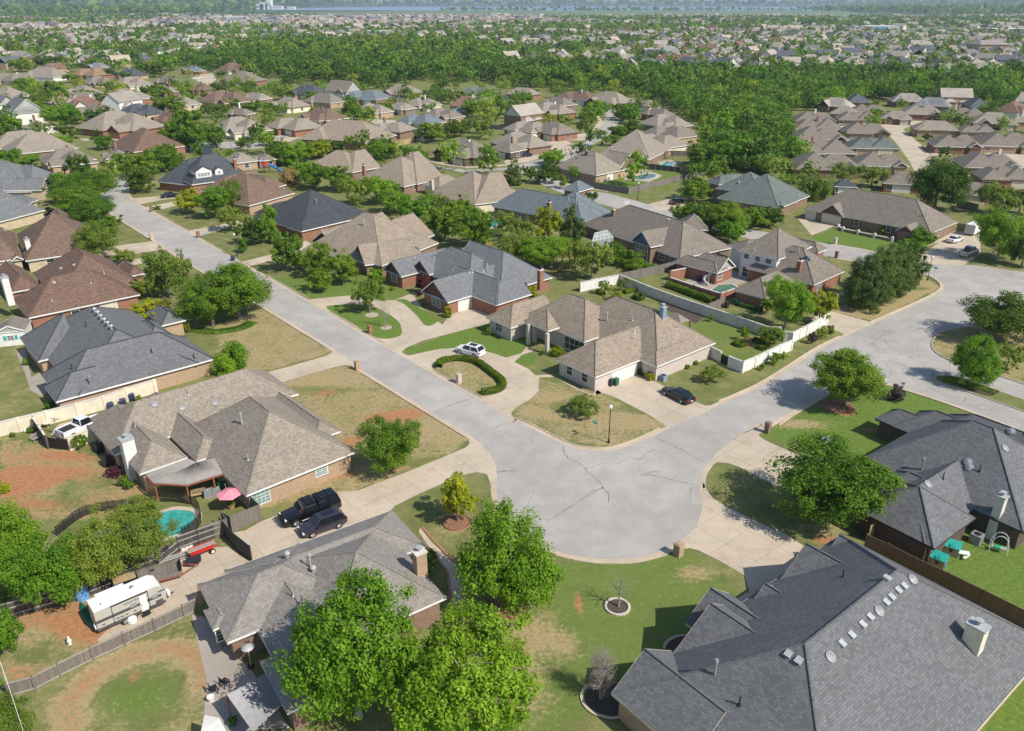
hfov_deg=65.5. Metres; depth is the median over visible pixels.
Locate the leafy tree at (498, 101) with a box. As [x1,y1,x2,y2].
[495,91,503,112]
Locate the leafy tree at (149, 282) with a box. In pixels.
[128,274,170,297]
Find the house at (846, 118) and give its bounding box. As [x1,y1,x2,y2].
[833,108,880,125]
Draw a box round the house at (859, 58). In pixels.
[849,55,863,63]
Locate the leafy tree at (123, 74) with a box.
[116,71,132,77]
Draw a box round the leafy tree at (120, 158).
[109,152,129,175]
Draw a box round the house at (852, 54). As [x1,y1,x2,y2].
[847,52,865,60]
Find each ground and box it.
[0,3,1023,730]
[1,4,1009,25]
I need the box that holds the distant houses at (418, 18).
[0,13,1023,54]
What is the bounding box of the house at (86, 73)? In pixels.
[72,68,114,78]
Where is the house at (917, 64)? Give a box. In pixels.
[910,63,925,68]
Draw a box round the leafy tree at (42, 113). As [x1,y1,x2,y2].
[38,104,59,125]
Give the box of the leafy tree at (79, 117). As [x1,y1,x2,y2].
[69,110,85,123]
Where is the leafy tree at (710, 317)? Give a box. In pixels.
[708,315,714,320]
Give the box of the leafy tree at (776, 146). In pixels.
[765,141,794,160]
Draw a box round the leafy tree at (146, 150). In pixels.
[139,148,168,168]
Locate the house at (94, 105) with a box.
[78,102,114,119]
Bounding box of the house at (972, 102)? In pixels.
[961,97,988,112]
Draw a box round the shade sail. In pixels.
[201,715,225,730]
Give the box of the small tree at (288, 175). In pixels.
[277,166,300,185]
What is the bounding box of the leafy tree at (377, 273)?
[367,268,385,282]
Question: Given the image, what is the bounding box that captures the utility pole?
[0,662,22,729]
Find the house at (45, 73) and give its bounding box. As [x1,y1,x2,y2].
[24,67,68,80]
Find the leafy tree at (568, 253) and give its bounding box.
[551,239,588,270]
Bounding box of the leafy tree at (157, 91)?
[147,84,172,98]
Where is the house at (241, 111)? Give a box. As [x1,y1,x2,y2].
[226,103,255,119]
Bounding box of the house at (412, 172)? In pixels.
[358,151,442,194]
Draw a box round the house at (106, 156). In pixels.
[101,142,127,166]
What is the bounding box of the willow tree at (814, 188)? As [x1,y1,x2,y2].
[794,171,834,202]
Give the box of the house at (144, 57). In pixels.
[135,53,151,62]
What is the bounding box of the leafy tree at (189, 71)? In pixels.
[183,69,192,74]
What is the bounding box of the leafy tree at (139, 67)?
[131,64,145,71]
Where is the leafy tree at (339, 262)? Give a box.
[324,246,359,284]
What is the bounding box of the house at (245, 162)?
[225,152,257,170]
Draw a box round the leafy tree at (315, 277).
[304,267,332,291]
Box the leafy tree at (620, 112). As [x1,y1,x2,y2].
[611,106,630,120]
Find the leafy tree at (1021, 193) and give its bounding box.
[1004,189,1023,213]
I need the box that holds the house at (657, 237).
[585,204,730,263]
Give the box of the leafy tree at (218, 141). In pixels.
[209,137,223,147]
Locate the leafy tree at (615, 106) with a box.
[612,103,629,118]
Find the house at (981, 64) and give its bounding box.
[972,62,990,69]
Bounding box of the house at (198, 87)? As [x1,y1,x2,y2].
[190,81,212,94]
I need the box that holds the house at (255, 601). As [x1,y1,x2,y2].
[197,509,446,730]
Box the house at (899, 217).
[804,188,957,241]
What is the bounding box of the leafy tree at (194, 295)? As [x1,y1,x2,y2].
[167,273,241,326]
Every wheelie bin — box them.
[107,401,113,408]
[119,398,126,404]
[128,393,134,401]
[609,378,613,386]
[614,377,619,385]
[723,301,729,308]
[733,298,739,305]
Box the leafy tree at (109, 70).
[102,68,114,73]
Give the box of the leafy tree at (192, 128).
[169,108,208,150]
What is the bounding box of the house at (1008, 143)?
[973,131,1023,153]
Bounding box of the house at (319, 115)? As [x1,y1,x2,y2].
[298,106,348,124]
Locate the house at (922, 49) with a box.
[908,46,927,52]
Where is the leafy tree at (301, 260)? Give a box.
[288,254,306,268]
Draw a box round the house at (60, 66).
[43,63,69,71]
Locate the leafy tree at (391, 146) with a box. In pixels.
[366,137,396,156]
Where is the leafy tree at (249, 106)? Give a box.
[240,100,259,111]
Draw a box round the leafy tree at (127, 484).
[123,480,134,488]
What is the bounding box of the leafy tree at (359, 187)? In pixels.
[336,176,372,206]
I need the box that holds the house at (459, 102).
[449,95,480,109]
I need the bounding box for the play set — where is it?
[261,162,282,172]
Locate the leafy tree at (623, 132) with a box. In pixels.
[610,126,627,136]
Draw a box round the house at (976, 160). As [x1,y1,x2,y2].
[951,149,1023,174]
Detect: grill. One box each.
[203,488,212,499]
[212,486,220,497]
[217,480,226,490]
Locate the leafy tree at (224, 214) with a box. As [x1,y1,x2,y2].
[215,203,247,231]
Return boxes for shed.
[0,315,31,346]
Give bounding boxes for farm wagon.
[186,540,222,555]
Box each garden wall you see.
[0,379,157,436]
[66,428,95,450]
[579,274,619,291]
[619,274,781,336]
[668,277,735,299]
[669,267,688,278]
[710,346,721,361]
[727,339,793,372]
[783,313,829,341]
[837,224,893,241]
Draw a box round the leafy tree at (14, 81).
[10,78,29,86]
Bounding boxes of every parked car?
[160,192,178,197]
[297,506,347,537]
[455,342,485,356]
[522,151,532,156]
[661,385,696,403]
[669,198,684,204]
[946,235,963,243]
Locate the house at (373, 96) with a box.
[341,89,391,103]
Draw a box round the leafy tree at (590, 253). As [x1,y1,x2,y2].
[570,239,614,279]
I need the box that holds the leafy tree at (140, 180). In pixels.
[122,165,155,192]
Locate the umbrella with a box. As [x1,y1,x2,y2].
[217,485,241,499]
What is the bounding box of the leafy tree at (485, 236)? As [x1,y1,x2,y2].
[470,224,495,244]
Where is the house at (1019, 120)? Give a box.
[1012,110,1023,128]
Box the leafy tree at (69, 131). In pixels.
[58,126,80,136]
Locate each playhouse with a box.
[928,549,949,569]
[943,538,962,557]
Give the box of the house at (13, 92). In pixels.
[0,86,29,97]
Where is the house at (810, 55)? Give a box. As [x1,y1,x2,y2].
[804,54,816,57]
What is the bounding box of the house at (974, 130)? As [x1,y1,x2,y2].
[956,121,994,137]
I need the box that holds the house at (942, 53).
[928,51,944,59]
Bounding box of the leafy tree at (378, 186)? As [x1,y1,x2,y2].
[364,175,400,203]
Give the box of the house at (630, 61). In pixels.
[627,59,638,67]
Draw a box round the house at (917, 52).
[910,49,925,59]
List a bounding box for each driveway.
[51,73,1023,641]
[103,196,310,266]
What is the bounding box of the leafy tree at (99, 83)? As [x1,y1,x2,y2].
[96,81,111,91]
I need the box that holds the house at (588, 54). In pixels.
[584,51,594,58]
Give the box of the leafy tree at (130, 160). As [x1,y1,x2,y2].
[124,152,161,177]
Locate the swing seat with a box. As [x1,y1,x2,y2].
[988,532,1009,555]
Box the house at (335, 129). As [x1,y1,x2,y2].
[300,117,396,146]
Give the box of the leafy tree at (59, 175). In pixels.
[47,172,70,183]
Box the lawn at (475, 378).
[433,361,497,395]
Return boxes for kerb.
[121,188,1023,563]
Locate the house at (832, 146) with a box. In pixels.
[799,136,856,157]
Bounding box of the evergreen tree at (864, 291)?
[839,252,891,314]
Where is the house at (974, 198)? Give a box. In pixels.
[952,182,994,205]
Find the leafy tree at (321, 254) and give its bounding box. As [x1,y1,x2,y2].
[301,241,333,274]
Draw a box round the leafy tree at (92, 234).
[69,220,121,254]
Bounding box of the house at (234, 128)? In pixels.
[215,115,271,139]
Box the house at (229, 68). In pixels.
[214,62,258,74]
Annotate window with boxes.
[3,335,17,340]
[46,258,54,263]
[100,301,117,307]
[214,629,224,642]
[251,488,270,504]
[315,465,327,477]
[391,273,396,282]
[432,295,440,307]
[495,323,502,332]
[517,213,526,219]
[564,335,584,350]
[566,365,572,376]
[581,372,587,383]
[636,243,647,251]
[636,249,647,260]
[658,252,664,260]
[742,266,748,277]
[765,258,771,264]
[852,219,860,226]
[884,225,893,232]
[886,185,892,189]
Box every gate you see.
[47,436,68,449]
[720,353,727,364]
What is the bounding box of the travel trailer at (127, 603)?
[86,575,173,631]
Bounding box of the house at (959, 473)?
[855,409,1023,562]
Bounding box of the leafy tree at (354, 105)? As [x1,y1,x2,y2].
[341,101,363,118]
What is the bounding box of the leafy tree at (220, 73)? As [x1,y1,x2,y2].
[214,70,225,76]
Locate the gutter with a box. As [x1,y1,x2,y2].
[102,179,1023,561]
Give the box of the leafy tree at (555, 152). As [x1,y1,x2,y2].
[541,148,565,160]
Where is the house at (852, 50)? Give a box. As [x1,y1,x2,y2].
[842,48,861,53]
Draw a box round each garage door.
[285,130,291,136]
[416,136,424,141]
[453,158,462,165]
[458,297,471,311]
[498,152,504,158]
[544,135,549,140]
[576,101,583,105]
[607,173,612,180]
[611,362,637,380]
[805,210,815,220]
[821,213,840,224]
[837,188,849,193]
[877,149,892,154]
[891,185,910,193]
[900,120,907,125]
[964,196,984,204]
[1002,126,1013,130]
[1011,181,1023,188]
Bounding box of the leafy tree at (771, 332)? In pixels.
[757,325,784,346]
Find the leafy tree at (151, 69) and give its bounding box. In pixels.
[143,63,166,76]
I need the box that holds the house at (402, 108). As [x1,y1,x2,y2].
[390,98,416,115]
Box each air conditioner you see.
[93,442,104,453]
[100,454,113,467]
[659,373,667,381]
[968,530,984,545]
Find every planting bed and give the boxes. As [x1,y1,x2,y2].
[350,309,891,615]
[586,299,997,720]
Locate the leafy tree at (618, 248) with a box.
[602,241,626,263]
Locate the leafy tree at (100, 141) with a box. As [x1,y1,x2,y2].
[88,134,114,149]
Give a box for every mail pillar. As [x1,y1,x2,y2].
[353,360,359,370]
[367,324,372,333]
[455,373,461,383]
[673,540,685,558]
[764,421,771,433]
[834,251,839,258]
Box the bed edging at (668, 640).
[662,634,686,648]
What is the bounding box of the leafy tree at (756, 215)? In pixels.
[742,207,770,228]
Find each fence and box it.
[0,522,220,617]
[4,596,197,695]
[31,416,49,448]
[54,492,201,535]
[202,496,261,537]
[218,516,252,560]
[345,144,368,151]
[396,136,414,145]
[481,124,507,129]
[565,171,705,193]
[620,262,675,278]
[641,163,688,172]
[670,150,692,155]
[708,296,725,308]
[864,533,1023,628]
[868,522,875,536]
[956,223,965,230]
[957,201,978,210]
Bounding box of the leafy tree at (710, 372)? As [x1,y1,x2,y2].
[699,364,727,383]
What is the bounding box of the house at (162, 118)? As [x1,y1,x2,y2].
[151,108,184,125]
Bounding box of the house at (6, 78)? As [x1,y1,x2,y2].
[0,71,35,84]
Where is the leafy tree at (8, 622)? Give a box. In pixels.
[0,603,25,654]
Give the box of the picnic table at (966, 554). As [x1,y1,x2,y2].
[959,550,969,558]
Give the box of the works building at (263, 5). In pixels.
[259,2,266,9]
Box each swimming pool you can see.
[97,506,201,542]
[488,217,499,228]
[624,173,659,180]
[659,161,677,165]
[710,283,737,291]
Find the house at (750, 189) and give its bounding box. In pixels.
[707,171,809,215]
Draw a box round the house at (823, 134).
[791,125,848,144]
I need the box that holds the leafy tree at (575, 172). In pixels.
[567,165,579,176]
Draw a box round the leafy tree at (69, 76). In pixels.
[60,72,79,82]
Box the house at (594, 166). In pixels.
[557,149,638,182]
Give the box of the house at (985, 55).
[975,53,996,61]
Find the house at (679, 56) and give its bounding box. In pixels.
[671,54,691,62]
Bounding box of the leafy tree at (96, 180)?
[55,167,122,194]
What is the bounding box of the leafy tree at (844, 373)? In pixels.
[807,347,890,406]
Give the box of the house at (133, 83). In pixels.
[112,76,153,90]
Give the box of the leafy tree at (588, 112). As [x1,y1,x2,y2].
[578,107,595,122]
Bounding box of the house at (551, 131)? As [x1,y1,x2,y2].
[535,121,578,141]
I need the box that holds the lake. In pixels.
[225,6,836,10]
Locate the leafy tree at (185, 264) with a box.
[177,258,192,276]
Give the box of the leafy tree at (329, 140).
[312,138,332,143]
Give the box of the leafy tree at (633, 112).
[624,105,640,120]
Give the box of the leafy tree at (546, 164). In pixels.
[540,161,560,174]
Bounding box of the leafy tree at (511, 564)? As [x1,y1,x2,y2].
[452,495,567,623]
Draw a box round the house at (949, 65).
[930,63,951,71]
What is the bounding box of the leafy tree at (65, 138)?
[57,135,74,142]
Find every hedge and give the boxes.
[192,320,257,334]
[434,354,506,394]
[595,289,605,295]
[622,287,636,294]
[633,292,645,300]
[664,281,715,302]
[732,339,747,347]
[737,301,762,312]
[752,337,765,344]
[757,344,765,350]
[944,376,998,394]
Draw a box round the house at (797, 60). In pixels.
[784,57,800,65]
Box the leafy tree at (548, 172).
[532,167,561,183]
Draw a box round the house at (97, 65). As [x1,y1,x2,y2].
[86,62,110,68]
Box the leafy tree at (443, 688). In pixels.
[374,591,545,730]
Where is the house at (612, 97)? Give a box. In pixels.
[585,91,633,109]
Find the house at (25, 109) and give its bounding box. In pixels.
[2,96,47,124]
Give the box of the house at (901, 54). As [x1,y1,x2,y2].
[890,51,910,58]
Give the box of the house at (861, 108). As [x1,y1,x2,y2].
[852,104,885,117]
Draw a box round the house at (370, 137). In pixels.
[358,136,396,148]
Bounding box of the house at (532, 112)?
[504,103,543,125]
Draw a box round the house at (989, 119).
[968,112,1018,130]
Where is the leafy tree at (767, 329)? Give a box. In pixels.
[758,326,786,344]
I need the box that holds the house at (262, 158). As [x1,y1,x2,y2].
[253,152,277,168]
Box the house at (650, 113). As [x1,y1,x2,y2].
[641,106,676,119]
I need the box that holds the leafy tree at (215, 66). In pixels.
[209,64,220,69]
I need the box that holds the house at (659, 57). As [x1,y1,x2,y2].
[656,54,667,60]
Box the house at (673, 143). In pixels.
[647,132,690,154]
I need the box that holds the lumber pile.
[160,551,189,563]
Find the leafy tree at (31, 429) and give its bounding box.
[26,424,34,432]
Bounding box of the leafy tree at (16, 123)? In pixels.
[7,117,24,129]
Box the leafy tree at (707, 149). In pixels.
[686,138,725,164]
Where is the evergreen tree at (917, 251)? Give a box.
[911,242,932,279]
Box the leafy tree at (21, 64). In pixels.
[6,57,30,71]
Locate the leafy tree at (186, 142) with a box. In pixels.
[174,133,197,150]
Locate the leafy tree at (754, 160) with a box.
[749,154,781,172]
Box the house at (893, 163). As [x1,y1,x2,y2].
[850,152,909,173]
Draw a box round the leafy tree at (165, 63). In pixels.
[163,61,177,66]
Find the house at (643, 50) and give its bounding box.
[640,48,653,56]
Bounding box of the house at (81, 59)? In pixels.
[76,54,95,66]
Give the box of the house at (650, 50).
[644,49,663,57]
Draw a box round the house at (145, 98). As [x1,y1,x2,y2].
[112,88,154,103]
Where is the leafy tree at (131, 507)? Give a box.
[103,493,164,532]
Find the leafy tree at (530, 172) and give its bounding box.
[521,165,535,181]
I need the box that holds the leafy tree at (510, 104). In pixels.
[506,99,512,110]
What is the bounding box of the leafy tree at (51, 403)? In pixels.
[43,399,56,408]
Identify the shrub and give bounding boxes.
[0,481,10,493]
[22,358,28,365]
[43,207,54,214]
[183,323,189,331]
[209,352,236,375]
[220,339,252,368]
[238,238,247,252]
[445,306,452,317]
[485,326,492,335]
[528,285,538,296]
[550,345,566,355]
[608,289,622,297]
[614,249,644,266]
[624,258,648,270]
[636,368,644,375]
[646,371,654,379]
[756,362,765,369]
[767,352,781,365]
[780,351,788,358]
[807,332,818,343]
[827,325,833,333]
[878,226,885,233]
[888,382,906,402]
[903,225,935,243]
[927,234,938,242]
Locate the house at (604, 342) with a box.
[486,293,715,390]
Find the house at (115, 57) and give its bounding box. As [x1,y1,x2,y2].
[109,55,131,67]
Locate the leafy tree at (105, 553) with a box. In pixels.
[51,501,133,593]
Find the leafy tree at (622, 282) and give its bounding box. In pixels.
[617,277,629,291]
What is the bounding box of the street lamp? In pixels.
[607,405,611,442]
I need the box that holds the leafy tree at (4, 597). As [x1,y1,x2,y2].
[0,590,9,602]
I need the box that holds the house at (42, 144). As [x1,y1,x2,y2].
[0,127,78,159]
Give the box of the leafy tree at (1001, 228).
[968,203,1023,260]
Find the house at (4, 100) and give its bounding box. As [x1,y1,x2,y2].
[0,95,10,111]
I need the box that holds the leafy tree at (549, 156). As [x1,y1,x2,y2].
[538,149,563,164]
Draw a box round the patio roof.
[226,674,281,730]
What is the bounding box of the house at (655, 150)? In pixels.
[600,129,670,163]
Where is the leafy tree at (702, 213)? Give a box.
[686,201,722,227]
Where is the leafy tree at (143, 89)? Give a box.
[139,84,153,93]
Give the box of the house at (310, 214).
[253,189,364,240]
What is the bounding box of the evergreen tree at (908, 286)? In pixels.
[884,242,918,296]
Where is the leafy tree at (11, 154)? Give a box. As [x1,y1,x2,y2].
[0,148,22,161]
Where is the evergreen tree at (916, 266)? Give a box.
[900,241,921,287]
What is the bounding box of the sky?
[343,0,901,2]
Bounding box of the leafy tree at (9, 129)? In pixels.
[0,123,18,135]
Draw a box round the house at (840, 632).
[611,533,1023,730]
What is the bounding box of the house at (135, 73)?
[114,68,148,78]
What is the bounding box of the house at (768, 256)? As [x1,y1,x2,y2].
[673,228,844,310]
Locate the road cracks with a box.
[183,236,1017,516]
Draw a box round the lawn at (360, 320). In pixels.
[326,299,437,338]
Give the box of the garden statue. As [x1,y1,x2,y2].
[66,636,71,644]
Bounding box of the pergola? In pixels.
[145,458,222,503]
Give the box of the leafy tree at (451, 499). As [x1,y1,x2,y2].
[440,471,480,521]
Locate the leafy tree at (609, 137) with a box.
[602,135,619,145]
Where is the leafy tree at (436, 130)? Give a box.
[413,122,447,141]
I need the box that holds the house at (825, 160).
[787,150,860,178]
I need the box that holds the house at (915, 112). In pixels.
[900,102,940,120]
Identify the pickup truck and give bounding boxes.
[54,414,96,438]
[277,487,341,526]
[958,245,978,257]
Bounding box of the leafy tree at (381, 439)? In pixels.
[353,414,423,474]
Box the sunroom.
[592,230,612,247]
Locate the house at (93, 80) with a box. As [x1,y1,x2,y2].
[83,75,111,88]
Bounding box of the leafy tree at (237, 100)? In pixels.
[222,98,239,104]
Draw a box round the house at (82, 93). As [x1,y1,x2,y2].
[69,90,101,101]
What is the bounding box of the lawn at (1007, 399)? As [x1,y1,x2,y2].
[936,375,1023,409]
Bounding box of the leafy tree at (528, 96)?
[515,90,533,103]
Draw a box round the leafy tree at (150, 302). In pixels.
[127,297,172,318]
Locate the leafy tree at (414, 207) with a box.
[395,195,433,218]
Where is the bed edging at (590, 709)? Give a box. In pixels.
[580,685,619,718]
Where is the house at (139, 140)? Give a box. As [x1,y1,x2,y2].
[109,127,185,155]
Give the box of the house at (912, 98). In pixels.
[887,93,921,107]
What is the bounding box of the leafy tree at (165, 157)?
[146,148,184,170]
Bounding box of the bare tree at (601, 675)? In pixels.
[581,644,617,699]
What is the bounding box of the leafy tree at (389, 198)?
[378,188,411,213]
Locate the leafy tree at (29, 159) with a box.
[13,153,40,165]
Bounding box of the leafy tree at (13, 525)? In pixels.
[0,496,50,570]
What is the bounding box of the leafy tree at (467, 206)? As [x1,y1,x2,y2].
[444,194,473,222]
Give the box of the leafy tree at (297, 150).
[279,140,305,162]
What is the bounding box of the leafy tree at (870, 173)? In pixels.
[855,164,891,186]
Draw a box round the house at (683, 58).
[679,56,697,62]
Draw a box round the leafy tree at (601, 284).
[598,280,611,291]
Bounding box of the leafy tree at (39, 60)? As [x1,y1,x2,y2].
[30,53,60,65]
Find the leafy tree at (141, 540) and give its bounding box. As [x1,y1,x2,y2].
[103,509,180,574]
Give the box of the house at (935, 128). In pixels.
[909,120,958,136]
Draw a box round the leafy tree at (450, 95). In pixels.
[441,89,457,103]
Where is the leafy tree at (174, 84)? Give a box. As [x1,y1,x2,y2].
[170,80,182,90]
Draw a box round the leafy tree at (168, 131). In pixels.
[156,121,182,138]
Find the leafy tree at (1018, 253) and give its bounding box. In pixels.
[1007,235,1023,266]
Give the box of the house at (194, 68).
[181,64,206,74]
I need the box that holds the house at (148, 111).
[120,103,163,118]
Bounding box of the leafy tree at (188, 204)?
[173,187,200,213]
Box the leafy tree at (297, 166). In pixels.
[287,158,312,172]
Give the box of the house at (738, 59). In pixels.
[728,56,741,63]
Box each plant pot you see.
[206,694,214,702]
[227,501,235,509]
[227,715,237,726]
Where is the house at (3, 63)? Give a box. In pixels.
[0,56,23,69]
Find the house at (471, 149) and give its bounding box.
[432,138,499,166]
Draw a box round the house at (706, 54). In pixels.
[702,51,714,57]
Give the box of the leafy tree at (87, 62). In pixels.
[83,57,102,64]
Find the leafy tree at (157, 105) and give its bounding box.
[150,101,168,110]
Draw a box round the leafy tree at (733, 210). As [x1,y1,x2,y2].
[705,200,750,233]
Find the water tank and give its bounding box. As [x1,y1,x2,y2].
[75,585,89,601]
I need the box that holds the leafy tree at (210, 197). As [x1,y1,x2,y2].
[191,184,230,216]
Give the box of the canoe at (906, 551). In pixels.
[892,545,916,556]
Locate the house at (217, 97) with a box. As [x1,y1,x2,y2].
[197,89,254,108]
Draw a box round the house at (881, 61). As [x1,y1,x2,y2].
[865,58,883,64]
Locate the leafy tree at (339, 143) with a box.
[330,141,344,147]
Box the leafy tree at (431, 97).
[421,95,435,100]
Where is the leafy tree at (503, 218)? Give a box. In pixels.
[488,210,514,236]
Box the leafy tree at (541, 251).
[515,235,574,268]
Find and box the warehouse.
[215,16,245,18]
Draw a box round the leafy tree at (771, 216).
[758,205,785,226]
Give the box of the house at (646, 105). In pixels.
[630,100,659,111]
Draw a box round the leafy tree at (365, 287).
[350,278,385,312]
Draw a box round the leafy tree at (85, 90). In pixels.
[73,89,98,94]
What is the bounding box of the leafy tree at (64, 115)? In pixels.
[46,102,77,126]
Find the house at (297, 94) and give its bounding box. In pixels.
[288,84,324,99]
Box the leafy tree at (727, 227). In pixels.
[711,218,747,242]
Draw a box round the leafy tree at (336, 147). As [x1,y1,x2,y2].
[330,144,344,150]
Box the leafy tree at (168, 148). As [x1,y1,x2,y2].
[161,146,180,157]
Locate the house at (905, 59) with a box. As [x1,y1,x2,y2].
[898,57,913,63]
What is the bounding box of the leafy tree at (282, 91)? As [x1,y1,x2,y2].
[272,87,293,97]
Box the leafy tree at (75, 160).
[61,153,91,175]
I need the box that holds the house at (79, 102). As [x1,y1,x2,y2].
[68,95,101,108]
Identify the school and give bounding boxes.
[859,25,897,29]
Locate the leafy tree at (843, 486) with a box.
[763,430,909,527]
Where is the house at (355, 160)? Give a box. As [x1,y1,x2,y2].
[310,149,379,179]
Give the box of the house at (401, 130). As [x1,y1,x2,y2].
[374,117,416,138]
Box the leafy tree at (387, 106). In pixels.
[380,103,393,109]
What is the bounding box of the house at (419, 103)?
[409,95,442,111]
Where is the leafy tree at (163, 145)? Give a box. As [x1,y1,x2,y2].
[151,143,175,149]
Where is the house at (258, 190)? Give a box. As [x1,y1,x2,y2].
[199,167,294,214]
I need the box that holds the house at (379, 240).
[302,212,438,276]
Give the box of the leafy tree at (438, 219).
[421,200,462,238]
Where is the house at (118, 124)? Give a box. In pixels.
[75,110,165,138]
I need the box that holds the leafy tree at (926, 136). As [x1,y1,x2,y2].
[923,133,933,139]
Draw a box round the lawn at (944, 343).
[932,325,1023,382]
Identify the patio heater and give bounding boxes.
[241,643,254,669]
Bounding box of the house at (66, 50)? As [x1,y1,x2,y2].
[62,47,82,56]
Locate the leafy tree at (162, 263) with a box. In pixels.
[140,245,184,297]
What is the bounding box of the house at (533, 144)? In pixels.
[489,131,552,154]
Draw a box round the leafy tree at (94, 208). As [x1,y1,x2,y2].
[67,194,117,221]
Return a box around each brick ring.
[443,514,470,530]
[490,594,526,617]
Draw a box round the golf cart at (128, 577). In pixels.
[110,572,137,586]
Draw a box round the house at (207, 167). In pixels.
[157,147,243,194]
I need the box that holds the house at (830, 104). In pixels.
[816,97,855,111]
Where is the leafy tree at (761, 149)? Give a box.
[737,140,770,169]
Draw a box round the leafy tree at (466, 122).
[460,117,481,132]
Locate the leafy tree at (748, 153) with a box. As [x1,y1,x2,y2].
[723,141,759,164]
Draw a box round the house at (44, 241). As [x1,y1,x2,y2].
[0,208,105,271]
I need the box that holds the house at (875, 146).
[844,135,900,155]
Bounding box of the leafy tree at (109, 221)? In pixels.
[84,215,123,231]
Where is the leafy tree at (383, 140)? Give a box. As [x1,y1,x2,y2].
[367,134,396,157]
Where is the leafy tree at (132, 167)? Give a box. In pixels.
[127,165,139,184]
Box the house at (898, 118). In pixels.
[880,111,912,125]
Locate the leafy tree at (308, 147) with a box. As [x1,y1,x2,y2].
[295,141,314,161]
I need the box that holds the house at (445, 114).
[423,106,465,123]
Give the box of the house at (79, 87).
[66,84,103,97]
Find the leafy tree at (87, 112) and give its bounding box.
[83,108,99,117]
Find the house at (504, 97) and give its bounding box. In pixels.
[491,95,515,107]
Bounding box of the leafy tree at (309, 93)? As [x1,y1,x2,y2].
[301,91,320,98]
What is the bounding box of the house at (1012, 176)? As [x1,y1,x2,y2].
[969,163,1023,188]
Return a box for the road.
[102,110,1023,558]
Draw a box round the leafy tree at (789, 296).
[761,272,816,329]
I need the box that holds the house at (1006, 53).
[999,52,1010,54]
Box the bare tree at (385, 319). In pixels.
[374,301,389,326]
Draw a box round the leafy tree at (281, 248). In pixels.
[269,231,302,271]
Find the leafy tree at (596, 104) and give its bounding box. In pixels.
[581,99,606,117]
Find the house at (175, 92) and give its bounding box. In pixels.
[151,83,180,96]
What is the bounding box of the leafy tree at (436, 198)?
[417,189,448,211]
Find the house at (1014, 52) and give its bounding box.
[1011,49,1019,56]
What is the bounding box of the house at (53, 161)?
[39,145,98,173]
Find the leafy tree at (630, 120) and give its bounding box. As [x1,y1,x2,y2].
[623,119,638,130]
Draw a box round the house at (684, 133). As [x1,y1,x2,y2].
[643,125,699,143]
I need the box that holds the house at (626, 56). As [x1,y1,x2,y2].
[621,54,633,58]
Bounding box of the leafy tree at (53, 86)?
[37,80,69,99]
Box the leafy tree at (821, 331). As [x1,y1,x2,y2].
[816,325,828,338]
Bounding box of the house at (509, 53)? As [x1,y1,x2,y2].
[500,51,519,56]
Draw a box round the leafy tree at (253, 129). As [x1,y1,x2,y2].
[247,122,264,140]
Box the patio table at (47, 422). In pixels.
[42,420,51,426]
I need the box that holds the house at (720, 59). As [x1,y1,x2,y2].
[715,57,736,63]
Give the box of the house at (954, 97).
[936,88,973,107]
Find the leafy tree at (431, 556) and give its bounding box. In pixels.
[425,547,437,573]
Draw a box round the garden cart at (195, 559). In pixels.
[181,554,200,566]
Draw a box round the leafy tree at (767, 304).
[760,297,776,314]
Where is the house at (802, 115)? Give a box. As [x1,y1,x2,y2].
[792,109,837,122]
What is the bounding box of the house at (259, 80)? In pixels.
[221,71,266,85]
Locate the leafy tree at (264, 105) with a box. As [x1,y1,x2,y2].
[258,101,270,109]
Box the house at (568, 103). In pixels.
[538,94,577,109]
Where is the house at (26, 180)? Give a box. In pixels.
[0,160,56,199]
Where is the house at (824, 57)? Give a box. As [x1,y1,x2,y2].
[817,55,833,61]
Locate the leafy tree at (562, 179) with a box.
[555,174,568,188]
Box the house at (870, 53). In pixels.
[863,50,876,55]
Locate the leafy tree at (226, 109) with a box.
[213,104,230,112]
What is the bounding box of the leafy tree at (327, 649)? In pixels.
[265,561,424,729]
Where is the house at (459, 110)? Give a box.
[452,107,468,116]
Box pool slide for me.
[703,273,712,284]
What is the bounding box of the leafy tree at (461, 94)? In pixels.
[453,90,465,97]
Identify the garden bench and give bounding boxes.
[29,431,40,442]
[190,487,204,495]
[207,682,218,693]
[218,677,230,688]
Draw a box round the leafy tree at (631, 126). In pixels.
[624,121,643,132]
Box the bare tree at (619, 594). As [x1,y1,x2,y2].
[604,570,634,606]
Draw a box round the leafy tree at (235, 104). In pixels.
[233,103,247,108]
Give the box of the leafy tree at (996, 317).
[956,290,1023,339]
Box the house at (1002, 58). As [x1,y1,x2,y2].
[994,55,1016,65]
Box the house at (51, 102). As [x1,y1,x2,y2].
[45,93,71,108]
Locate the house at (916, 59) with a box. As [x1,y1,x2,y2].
[914,55,928,62]
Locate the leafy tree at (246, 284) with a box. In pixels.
[197,261,273,319]
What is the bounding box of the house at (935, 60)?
[932,58,948,64]
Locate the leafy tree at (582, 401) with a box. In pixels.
[567,393,600,415]
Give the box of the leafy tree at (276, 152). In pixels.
[265,145,293,165]
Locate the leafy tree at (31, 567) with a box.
[0,528,102,604]
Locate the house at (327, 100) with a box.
[303,90,344,107]
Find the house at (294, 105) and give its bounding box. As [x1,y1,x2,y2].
[269,95,310,113]
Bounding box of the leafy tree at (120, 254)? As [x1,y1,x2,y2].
[111,248,138,261]
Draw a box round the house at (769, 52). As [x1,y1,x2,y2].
[761,49,776,56]
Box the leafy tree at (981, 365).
[947,332,1005,387]
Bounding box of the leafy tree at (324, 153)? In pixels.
[313,143,332,157]
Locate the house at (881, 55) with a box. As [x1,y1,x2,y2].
[866,53,883,61]
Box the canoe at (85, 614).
[80,602,94,629]
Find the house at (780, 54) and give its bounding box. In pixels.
[776,51,796,60]
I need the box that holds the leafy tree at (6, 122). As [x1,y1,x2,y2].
[0,115,13,129]

